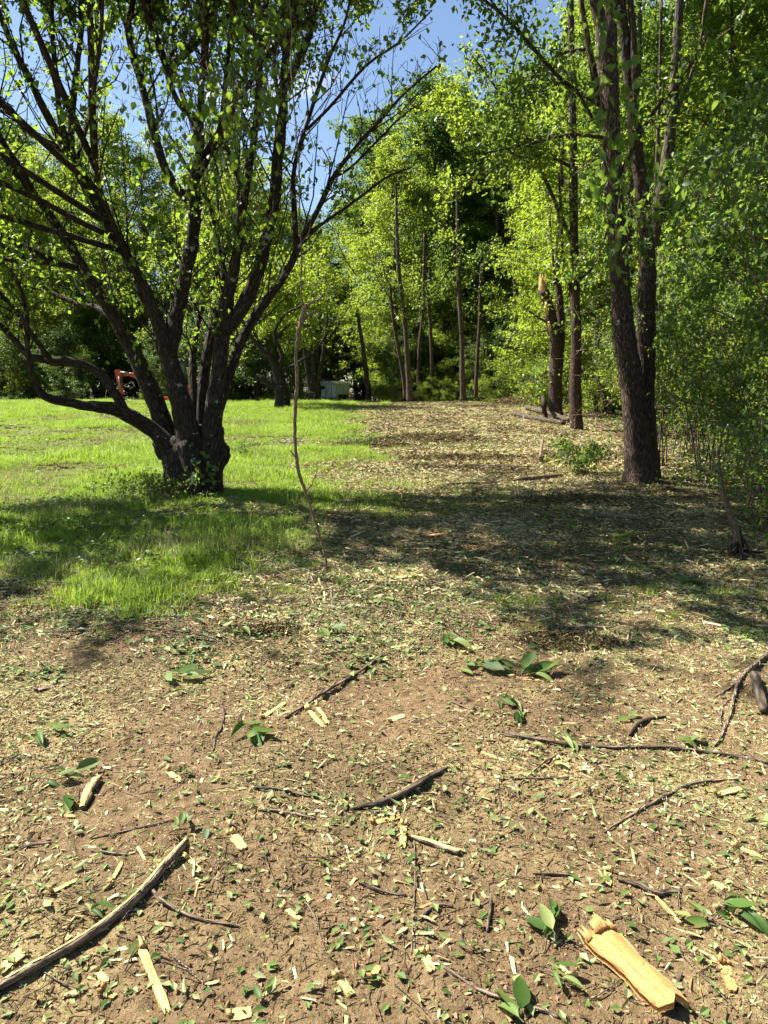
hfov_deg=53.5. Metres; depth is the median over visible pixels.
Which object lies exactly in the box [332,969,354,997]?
wood chip
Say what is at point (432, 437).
mulch heap
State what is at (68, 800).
leaf sprig
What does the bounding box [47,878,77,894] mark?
wood chip
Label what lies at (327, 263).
woodland tree
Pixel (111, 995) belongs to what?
wood chip
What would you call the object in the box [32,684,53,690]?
wood chip
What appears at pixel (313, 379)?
forked lawn tree
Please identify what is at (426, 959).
wood chip
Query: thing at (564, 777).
twig
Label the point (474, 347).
understory bush
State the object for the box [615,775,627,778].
fallen leaf
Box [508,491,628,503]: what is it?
mulch heap
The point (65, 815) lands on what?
wood chip
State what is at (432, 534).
wood chip
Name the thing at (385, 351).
understory bush
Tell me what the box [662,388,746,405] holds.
bare twig
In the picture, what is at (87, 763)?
leaf sprig
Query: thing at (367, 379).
path end tree
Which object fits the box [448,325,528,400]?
understory bush
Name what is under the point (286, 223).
woodland tree
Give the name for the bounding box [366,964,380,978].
wood chip
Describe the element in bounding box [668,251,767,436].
understory bush
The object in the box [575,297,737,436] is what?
leafy shrub
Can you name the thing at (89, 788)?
split wood
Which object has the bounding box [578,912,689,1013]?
debarked slab
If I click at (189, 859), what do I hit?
wood chip
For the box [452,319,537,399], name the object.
understory bush
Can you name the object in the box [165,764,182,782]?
wood chip
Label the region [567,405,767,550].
forest floor litter
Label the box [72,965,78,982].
fallen leaf
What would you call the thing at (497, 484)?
path stick
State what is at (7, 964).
wood chip
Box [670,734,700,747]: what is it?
leaf sprig
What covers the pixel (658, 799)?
thin branch
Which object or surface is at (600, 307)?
understory bush
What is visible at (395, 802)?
fallen leaf
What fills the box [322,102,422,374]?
woodland tree
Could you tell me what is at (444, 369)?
understory bush
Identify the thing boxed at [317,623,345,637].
leaf sprig
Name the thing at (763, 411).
understory bush
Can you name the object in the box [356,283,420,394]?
edge tree
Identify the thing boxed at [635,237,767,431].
understory bush
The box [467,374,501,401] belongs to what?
understory bush
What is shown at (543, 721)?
twig
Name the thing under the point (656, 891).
curved stick
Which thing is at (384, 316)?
woodland tree
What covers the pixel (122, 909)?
stripped branch
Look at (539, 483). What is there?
path stick
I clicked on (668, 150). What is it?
leaning woodland tree
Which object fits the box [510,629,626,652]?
mulch heap
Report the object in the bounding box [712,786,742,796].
wood chip
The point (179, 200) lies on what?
woodland tree
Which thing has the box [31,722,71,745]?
leaf sprig
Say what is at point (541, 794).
fallen leaf
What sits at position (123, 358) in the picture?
understory bush
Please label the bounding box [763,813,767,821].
fallen leaf
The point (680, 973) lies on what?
twig
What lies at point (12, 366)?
understory bush
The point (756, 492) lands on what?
bare twig
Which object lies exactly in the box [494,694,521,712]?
leaf sprig
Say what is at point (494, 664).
leaf sprig
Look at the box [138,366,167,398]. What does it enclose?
understory bush
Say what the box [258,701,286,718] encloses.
wood chip
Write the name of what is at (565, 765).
wood chip
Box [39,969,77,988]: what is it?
twig
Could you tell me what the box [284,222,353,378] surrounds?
woodland tree
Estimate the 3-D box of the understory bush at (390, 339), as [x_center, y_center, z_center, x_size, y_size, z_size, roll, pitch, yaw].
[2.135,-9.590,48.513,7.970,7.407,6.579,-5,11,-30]
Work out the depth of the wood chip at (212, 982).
2.01 m
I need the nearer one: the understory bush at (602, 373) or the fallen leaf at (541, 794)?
the fallen leaf at (541, 794)
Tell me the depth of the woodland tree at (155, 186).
50.53 m
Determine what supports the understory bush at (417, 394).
on the ground at (134, 1011)
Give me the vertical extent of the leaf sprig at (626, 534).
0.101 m
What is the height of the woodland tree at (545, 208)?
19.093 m
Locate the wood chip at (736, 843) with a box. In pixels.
[731,839,764,859]
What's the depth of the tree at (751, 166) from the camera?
6.85 m
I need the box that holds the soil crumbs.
[0,618,767,1023]
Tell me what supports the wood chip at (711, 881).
on the ground at (134, 1011)
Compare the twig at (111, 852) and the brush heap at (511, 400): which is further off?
the brush heap at (511, 400)
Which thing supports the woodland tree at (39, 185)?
on the ground at (134, 1011)
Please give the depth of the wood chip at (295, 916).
2.29 m
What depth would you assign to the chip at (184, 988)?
1.98 m
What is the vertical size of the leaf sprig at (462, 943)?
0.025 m
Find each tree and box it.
[0,0,447,497]
[0,117,77,254]
[0,142,86,394]
[0,143,82,391]
[0,254,112,398]
[0,274,40,390]
[1,181,58,380]
[2,112,128,368]
[6,147,87,343]
[8,160,163,398]
[35,83,171,398]
[83,126,203,369]
[91,213,160,386]
[106,199,267,391]
[145,199,185,356]
[147,148,224,369]
[161,111,282,398]
[167,147,345,400]
[168,163,278,374]
[204,231,362,408]
[256,188,318,373]
[257,187,324,363]
[269,208,337,397]
[281,224,358,381]
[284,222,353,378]
[302,295,361,399]
[312,204,376,395]
[316,173,391,400]
[321,166,523,385]
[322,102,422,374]
[323,212,389,400]
[330,68,487,300]
[334,130,453,370]
[337,148,432,369]
[354,230,423,398]
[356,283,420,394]
[364,183,439,401]
[367,256,450,384]
[369,106,525,370]
[370,62,521,347]
[386,166,505,333]
[391,267,487,397]
[393,147,451,398]
[393,208,454,398]
[398,83,581,382]
[403,0,731,483]
[405,104,558,327]
[412,107,578,339]
[413,299,490,399]
[419,0,629,429]
[427,183,501,400]
[428,241,504,374]
[437,219,508,397]
[437,284,520,393]
[446,59,559,346]
[480,124,536,393]
[480,213,613,393]
[484,0,663,388]
[493,0,690,412]
[494,143,607,368]
[505,142,568,415]
[505,179,674,406]
[507,104,604,388]
[529,19,764,377]
[530,0,741,302]
[550,0,718,297]
[577,0,767,386]
[579,39,767,400]
[587,0,767,418]
[623,0,766,396]
[624,14,735,263]
[636,2,767,387]
[655,2,767,393]
[702,143,767,409]
[734,178,766,233]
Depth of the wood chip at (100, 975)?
2.05 m
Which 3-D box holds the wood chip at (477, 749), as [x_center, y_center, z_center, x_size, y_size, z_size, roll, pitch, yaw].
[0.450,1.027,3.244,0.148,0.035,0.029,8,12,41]
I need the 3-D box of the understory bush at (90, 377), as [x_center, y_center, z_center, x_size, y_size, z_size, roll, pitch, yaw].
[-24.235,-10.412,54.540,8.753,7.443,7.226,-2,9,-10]
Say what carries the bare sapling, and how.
on the ground at (134, 1011)
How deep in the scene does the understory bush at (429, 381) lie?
46.78 m
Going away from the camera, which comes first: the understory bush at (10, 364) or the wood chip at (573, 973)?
the wood chip at (573, 973)
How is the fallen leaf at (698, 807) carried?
on the ground at (134, 1011)
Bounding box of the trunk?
[716,447,763,559]
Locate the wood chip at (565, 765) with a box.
[553,755,570,769]
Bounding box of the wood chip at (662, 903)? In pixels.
[648,884,680,923]
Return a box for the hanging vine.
[564,0,675,291]
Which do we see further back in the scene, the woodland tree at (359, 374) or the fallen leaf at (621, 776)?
the woodland tree at (359, 374)
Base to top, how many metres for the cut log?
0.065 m
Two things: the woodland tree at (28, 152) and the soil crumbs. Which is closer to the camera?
the soil crumbs
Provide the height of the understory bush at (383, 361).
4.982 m
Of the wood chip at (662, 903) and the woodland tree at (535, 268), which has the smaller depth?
the wood chip at (662, 903)
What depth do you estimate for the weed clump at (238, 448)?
16.22 m
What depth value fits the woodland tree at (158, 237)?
48.74 m
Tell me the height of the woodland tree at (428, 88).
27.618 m
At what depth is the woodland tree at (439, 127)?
48.56 m
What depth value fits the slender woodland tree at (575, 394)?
21.60 m
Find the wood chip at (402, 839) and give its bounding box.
[399,818,408,849]
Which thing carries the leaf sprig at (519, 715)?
on the ground at (134, 1011)
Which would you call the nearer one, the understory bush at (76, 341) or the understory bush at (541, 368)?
the understory bush at (541, 368)
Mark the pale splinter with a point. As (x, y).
(159, 993)
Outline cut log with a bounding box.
[749,671,767,714]
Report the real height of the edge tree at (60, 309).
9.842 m
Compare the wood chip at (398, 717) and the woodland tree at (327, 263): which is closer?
the wood chip at (398, 717)
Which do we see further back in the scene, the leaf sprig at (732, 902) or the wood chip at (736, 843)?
the wood chip at (736, 843)
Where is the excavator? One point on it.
(119, 374)
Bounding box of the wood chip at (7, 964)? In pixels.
[0,948,26,972]
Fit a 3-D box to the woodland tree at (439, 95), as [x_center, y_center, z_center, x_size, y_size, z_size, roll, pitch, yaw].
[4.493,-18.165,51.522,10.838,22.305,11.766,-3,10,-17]
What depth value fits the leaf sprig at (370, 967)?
2.02 m
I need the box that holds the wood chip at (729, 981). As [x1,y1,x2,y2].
[717,952,736,992]
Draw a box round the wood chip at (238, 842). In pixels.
[226,826,246,850]
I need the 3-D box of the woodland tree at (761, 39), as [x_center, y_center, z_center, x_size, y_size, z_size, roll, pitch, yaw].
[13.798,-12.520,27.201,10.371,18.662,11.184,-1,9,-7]
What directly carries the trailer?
on the ground at (134, 1011)
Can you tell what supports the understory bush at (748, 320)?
on the ground at (134, 1011)
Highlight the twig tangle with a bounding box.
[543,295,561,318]
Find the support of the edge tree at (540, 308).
on the ground at (134, 1011)
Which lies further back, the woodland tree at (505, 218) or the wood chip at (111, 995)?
the woodland tree at (505, 218)
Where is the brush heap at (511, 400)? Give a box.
[485,389,567,404]
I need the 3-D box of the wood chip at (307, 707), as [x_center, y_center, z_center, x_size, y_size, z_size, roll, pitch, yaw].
[-0.336,0.971,3.647,0.036,0.050,0.215,-5,10,-27]
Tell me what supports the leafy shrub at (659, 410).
on the ground at (134, 1011)
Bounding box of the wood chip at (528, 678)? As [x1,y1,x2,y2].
[509,674,552,682]
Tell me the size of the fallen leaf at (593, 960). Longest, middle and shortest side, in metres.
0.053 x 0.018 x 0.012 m
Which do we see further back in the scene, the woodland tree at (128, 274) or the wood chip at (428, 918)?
the woodland tree at (128, 274)
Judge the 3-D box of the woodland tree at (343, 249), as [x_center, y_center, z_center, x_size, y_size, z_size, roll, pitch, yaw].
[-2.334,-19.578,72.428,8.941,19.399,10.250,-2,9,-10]
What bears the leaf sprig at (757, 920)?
on the ground at (134, 1011)
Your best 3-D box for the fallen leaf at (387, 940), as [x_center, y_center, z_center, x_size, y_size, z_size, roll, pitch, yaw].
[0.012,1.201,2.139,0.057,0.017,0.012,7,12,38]
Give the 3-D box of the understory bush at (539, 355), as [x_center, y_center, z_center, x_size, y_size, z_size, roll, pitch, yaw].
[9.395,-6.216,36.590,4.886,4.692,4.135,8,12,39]
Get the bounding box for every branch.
[0,837,238,989]
[499,730,767,763]
[604,778,746,832]
[678,0,766,75]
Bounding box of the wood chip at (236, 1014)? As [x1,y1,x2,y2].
[226,1006,251,1020]
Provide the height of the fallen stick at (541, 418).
0.297 m
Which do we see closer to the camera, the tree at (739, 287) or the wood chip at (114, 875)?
the wood chip at (114, 875)
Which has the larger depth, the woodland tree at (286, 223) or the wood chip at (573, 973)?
the woodland tree at (286, 223)
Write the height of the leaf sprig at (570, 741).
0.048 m
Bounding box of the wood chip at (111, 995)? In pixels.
[96,980,116,999]
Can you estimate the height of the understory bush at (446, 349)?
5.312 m
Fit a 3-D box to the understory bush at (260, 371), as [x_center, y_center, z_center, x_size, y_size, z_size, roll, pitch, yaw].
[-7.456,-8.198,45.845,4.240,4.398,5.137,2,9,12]
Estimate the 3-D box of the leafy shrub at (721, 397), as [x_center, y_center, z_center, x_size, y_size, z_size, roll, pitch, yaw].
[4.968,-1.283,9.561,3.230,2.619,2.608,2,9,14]
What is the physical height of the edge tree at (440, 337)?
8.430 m
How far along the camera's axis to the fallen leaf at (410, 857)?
2.55 m
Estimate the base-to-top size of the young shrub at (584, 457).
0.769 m
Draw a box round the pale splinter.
[138,935,170,1015]
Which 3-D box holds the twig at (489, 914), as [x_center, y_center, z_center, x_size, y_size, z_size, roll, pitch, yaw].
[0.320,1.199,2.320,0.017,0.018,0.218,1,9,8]
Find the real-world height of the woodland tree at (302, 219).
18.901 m
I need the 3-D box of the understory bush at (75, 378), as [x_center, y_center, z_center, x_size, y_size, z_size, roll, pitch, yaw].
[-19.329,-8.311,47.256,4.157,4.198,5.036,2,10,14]
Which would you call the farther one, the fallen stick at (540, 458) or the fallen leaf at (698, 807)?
the fallen stick at (540, 458)
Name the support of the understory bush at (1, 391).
on the ground at (134, 1011)
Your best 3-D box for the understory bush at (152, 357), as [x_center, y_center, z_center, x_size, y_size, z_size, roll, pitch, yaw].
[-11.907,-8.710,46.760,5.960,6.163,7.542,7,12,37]
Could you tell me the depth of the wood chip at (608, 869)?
2.45 m
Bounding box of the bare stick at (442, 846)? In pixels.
[410,835,460,854]
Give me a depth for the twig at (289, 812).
2.83 m
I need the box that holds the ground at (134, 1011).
[0,391,767,1023]
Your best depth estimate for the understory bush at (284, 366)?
67.13 m
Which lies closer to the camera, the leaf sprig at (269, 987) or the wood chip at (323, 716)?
the leaf sprig at (269, 987)
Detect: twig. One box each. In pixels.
[15,841,50,852]
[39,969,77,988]
[91,819,173,838]
[91,850,126,855]
[213,698,224,750]
[254,786,310,797]
[258,809,315,819]
[285,653,384,718]
[299,897,317,923]
[330,587,369,638]
[358,881,406,895]
[411,840,415,953]
[418,902,452,920]
[437,959,558,1017]
[447,699,474,711]
[486,883,491,932]
[494,754,520,801]
[513,776,568,779]
[518,752,562,785]
[533,872,569,875]
[537,702,553,735]
[556,625,613,628]
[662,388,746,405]
[674,971,682,1019]
[703,304,741,321]
[711,918,746,934]
[752,485,767,501]
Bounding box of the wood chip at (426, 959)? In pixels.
[419,944,434,972]
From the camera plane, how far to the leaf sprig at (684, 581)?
6.02 m
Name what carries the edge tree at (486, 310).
on the ground at (134, 1011)
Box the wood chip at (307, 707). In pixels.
[304,702,325,727]
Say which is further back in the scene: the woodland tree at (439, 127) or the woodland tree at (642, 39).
the woodland tree at (439, 127)
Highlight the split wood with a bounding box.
[79,775,101,809]
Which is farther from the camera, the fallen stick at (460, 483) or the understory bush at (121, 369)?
the understory bush at (121, 369)
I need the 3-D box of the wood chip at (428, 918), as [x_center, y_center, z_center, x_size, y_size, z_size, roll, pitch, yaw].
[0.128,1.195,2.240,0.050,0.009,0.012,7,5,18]
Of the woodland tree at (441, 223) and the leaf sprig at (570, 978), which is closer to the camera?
the leaf sprig at (570, 978)
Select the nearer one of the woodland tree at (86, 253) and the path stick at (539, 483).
the path stick at (539, 483)
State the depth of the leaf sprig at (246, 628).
4.90 m
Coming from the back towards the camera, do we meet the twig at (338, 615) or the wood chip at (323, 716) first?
the twig at (338, 615)
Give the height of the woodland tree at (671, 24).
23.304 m
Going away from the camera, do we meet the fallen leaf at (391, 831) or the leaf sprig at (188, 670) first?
the fallen leaf at (391, 831)
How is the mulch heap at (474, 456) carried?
on the ground at (134, 1011)
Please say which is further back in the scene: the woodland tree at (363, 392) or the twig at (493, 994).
the woodland tree at (363, 392)
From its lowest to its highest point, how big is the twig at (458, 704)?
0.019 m
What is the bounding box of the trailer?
[320,381,349,399]
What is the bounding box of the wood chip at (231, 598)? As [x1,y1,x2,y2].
[222,597,233,611]
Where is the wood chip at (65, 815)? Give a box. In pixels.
[62,813,74,817]
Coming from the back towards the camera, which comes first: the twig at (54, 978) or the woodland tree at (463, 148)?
the woodland tree at (463, 148)
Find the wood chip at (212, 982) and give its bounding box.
[205,980,219,985]
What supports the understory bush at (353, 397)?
on the ground at (134, 1011)
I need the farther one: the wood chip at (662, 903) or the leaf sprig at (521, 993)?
the wood chip at (662, 903)
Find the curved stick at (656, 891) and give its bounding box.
[618,878,680,895]
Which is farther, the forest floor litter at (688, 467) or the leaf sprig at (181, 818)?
the forest floor litter at (688, 467)
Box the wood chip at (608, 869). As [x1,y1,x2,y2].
[603,865,612,886]
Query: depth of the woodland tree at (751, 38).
21.38 m
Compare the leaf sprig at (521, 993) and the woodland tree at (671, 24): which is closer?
the leaf sprig at (521, 993)
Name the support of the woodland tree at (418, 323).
on the ground at (134, 1011)
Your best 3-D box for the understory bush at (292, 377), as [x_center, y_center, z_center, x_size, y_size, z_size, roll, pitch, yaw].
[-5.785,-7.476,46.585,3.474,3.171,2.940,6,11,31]
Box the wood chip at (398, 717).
[386,714,404,721]
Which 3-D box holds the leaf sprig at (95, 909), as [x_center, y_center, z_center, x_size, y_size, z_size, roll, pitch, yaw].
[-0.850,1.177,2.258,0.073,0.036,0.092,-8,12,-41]
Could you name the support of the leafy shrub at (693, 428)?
on the ground at (134, 1011)
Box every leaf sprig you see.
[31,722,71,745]
[45,757,102,786]
[63,792,79,813]
[80,900,113,918]
[124,940,146,970]
[160,664,211,684]
[168,812,193,832]
[227,625,249,634]
[230,720,274,745]
[253,976,276,1004]
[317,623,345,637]
[356,964,380,980]
[442,633,473,650]
[457,941,477,953]
[458,654,515,673]
[492,975,530,1023]
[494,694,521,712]
[511,710,523,721]
[515,650,561,681]
[524,898,560,953]
[539,961,586,991]
[559,732,585,750]
[610,530,643,538]
[614,710,637,721]
[667,572,707,586]
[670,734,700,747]
[674,899,716,926]
[711,891,757,919]
[732,908,767,935]
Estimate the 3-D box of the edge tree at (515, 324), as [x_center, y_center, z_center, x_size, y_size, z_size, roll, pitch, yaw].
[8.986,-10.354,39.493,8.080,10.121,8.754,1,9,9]
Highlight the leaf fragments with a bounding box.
[0,400,767,1023]
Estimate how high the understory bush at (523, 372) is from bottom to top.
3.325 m
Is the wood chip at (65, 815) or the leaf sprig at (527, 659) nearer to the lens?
the wood chip at (65, 815)
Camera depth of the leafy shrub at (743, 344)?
12.66 m
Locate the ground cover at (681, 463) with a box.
[587,409,765,505]
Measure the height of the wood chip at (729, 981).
0.034 m
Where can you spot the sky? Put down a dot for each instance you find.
(445, 25)
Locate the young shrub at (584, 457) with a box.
[542,432,622,474]
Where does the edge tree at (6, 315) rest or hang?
on the ground at (134, 1011)
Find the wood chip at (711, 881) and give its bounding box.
[705,871,726,890]
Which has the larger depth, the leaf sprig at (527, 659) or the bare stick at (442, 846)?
the leaf sprig at (527, 659)
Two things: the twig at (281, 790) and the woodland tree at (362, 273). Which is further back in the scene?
the woodland tree at (362, 273)
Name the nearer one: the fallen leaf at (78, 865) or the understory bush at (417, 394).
the fallen leaf at (78, 865)
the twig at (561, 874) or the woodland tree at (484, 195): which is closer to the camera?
the twig at (561, 874)
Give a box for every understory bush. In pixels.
[0,316,63,399]
[0,341,38,398]
[0,371,17,399]
[9,319,96,399]
[14,319,99,396]
[15,378,40,398]
[35,344,100,399]
[39,379,66,399]
[84,316,143,399]
[86,288,182,399]
[91,313,178,396]
[97,277,248,400]
[124,322,212,384]
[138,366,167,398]
[164,290,282,399]
[170,301,308,400]
[228,378,240,398]
[236,339,290,399]
[245,336,328,395]
[267,366,307,398]
[268,319,355,398]
[280,310,362,399]
[303,291,385,392]
[305,329,376,400]
[332,355,376,400]
[361,306,468,400]
[364,326,438,400]
[369,363,415,400]
[370,332,441,400]
[383,378,402,401]
[411,380,436,401]
[414,358,473,400]
[415,365,442,396]
[426,376,458,401]
[427,341,490,399]
[429,314,517,400]
[445,370,472,400]
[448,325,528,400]
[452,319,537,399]
[458,307,547,401]
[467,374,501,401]
[483,347,532,400]
[489,329,568,398]
[505,303,620,408]
[506,358,563,399]
[527,344,621,405]
[563,342,621,412]
[581,255,683,406]
[581,314,693,421]
[590,333,708,431]
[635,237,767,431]
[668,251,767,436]
[701,328,767,451]
[705,236,767,435]
[717,263,767,430]
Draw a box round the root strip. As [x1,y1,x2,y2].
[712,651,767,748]
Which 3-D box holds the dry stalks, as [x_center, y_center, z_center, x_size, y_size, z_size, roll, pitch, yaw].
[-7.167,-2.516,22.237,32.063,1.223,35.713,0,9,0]
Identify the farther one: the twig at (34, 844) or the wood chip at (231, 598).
the wood chip at (231, 598)
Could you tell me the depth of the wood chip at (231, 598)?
5.50 m
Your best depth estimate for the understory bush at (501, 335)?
43.85 m
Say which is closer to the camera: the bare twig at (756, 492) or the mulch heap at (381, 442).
the bare twig at (756, 492)
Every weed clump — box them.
[83,465,171,500]
[131,467,203,501]
[227,437,267,453]
[326,431,375,446]
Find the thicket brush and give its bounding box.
[555,318,766,442]
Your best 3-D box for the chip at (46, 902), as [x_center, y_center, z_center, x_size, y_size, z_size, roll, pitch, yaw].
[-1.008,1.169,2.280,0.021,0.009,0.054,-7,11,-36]
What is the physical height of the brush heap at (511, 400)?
1.505 m
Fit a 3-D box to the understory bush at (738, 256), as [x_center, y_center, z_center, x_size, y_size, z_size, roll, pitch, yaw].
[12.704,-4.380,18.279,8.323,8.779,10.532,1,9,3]
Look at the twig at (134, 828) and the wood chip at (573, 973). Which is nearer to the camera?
the wood chip at (573, 973)
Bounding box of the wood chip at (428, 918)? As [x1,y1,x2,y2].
[420,915,434,921]
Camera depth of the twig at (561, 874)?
2.45 m
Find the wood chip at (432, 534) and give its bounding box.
[422,533,445,536]
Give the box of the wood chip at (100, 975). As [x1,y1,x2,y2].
[90,966,108,982]
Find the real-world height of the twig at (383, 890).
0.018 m
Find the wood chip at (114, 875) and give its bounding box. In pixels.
[107,860,122,887]
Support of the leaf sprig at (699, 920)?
on the ground at (134, 1011)
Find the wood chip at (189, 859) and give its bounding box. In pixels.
[183,852,201,872]
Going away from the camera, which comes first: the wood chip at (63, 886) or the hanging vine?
the wood chip at (63, 886)
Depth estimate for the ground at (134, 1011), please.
2.82 m
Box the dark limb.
[628,715,665,735]
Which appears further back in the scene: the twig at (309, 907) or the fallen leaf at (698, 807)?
the fallen leaf at (698, 807)
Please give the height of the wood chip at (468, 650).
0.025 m
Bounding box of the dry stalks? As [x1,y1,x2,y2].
[0,399,767,639]
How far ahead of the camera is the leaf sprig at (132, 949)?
2.11 m
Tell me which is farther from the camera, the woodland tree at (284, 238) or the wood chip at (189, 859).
the woodland tree at (284, 238)
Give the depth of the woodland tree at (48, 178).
54.54 m
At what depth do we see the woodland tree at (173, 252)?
65.18 m
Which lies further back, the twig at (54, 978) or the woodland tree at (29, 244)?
the woodland tree at (29, 244)
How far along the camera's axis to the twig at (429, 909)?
2.28 m
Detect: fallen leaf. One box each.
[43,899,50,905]
[71,859,86,869]
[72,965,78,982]
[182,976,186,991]
[202,827,208,838]
[381,933,395,943]
[387,829,394,834]
[389,797,399,805]
[400,774,412,778]
[406,854,414,864]
[480,848,493,851]
[537,792,544,797]
[585,956,596,963]
[592,804,597,818]
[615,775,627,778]
[695,803,703,811]
[706,977,717,986]
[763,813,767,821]
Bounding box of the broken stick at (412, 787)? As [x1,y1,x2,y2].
[350,766,447,810]
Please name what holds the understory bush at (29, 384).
on the ground at (134, 1011)
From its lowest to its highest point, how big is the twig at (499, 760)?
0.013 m
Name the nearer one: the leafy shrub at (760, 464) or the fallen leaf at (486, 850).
the fallen leaf at (486, 850)
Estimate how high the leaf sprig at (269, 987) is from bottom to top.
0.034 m
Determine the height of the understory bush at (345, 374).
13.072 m
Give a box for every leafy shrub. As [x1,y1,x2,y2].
[548,268,767,480]
[559,218,767,465]
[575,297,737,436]
[601,309,767,456]
[637,388,767,558]
[646,310,767,510]
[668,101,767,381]
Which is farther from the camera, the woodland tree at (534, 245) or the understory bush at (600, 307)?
the woodland tree at (534, 245)
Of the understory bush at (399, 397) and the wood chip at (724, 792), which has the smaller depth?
the wood chip at (724, 792)
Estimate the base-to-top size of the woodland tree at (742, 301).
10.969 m
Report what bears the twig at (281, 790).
on the ground at (134, 1011)
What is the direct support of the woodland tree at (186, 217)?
on the ground at (134, 1011)
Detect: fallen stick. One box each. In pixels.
[441,481,489,485]
[511,412,565,424]
[513,473,562,480]
[525,406,569,421]
[538,437,543,460]
[541,395,547,417]
[583,513,640,519]
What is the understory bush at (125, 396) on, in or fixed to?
on the ground at (134, 1011)
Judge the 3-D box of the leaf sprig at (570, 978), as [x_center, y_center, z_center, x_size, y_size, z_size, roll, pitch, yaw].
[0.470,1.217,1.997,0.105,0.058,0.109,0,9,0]
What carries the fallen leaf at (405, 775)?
on the ground at (134, 1011)
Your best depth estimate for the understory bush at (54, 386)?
48.22 m
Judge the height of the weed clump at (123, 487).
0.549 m
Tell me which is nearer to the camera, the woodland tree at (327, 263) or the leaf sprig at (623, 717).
the leaf sprig at (623, 717)
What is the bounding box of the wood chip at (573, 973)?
[558,964,577,977]
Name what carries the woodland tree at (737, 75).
on the ground at (134, 1011)
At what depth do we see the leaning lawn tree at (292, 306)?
34.48 m
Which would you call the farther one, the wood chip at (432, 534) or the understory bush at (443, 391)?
the understory bush at (443, 391)
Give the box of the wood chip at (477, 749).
[475,745,504,761]
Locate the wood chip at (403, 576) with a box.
[391,573,431,578]
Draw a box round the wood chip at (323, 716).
[315,700,328,724]
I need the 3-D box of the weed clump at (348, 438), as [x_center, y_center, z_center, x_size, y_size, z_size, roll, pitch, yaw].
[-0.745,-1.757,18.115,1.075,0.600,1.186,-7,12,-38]
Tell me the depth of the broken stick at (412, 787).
2.93 m
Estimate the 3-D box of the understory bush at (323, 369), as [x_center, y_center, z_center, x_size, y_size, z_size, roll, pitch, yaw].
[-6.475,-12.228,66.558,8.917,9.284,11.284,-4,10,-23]
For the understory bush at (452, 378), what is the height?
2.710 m
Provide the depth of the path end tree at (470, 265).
36.76 m
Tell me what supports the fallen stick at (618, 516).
on the ground at (134, 1011)
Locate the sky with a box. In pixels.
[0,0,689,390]
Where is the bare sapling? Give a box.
[287,0,327,571]
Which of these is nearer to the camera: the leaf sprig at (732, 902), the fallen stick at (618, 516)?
the leaf sprig at (732, 902)
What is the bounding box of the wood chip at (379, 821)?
[368,814,400,825]
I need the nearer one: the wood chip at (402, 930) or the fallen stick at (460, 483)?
the wood chip at (402, 930)
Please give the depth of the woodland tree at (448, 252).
51.37 m
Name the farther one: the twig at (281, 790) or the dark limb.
the dark limb
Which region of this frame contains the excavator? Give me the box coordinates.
[114,361,197,400]
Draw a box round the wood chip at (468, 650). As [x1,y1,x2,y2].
[460,643,482,653]
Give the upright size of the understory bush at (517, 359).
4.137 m
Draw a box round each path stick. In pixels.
[478,484,516,485]
[522,481,560,486]
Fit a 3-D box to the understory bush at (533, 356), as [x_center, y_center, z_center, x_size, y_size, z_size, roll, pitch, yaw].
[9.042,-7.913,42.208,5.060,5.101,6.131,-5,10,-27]
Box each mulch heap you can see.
[224,619,303,637]
[333,438,412,447]
[373,431,493,442]
[387,451,528,461]
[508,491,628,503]
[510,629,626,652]
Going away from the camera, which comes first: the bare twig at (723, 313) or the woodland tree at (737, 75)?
the bare twig at (723, 313)
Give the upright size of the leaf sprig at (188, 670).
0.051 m
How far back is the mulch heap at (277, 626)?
4.93 m
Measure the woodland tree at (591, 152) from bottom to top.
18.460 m
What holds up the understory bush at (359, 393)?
on the ground at (134, 1011)
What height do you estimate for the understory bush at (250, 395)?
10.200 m
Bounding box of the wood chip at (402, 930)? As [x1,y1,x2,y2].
[396,927,407,935]
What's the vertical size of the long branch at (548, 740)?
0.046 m
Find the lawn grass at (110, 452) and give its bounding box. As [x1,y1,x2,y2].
[0,397,401,607]
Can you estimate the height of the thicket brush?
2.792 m
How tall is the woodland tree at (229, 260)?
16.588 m
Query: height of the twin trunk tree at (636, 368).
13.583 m
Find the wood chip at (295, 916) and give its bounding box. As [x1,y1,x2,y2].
[279,899,301,920]
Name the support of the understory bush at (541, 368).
on the ground at (134, 1011)

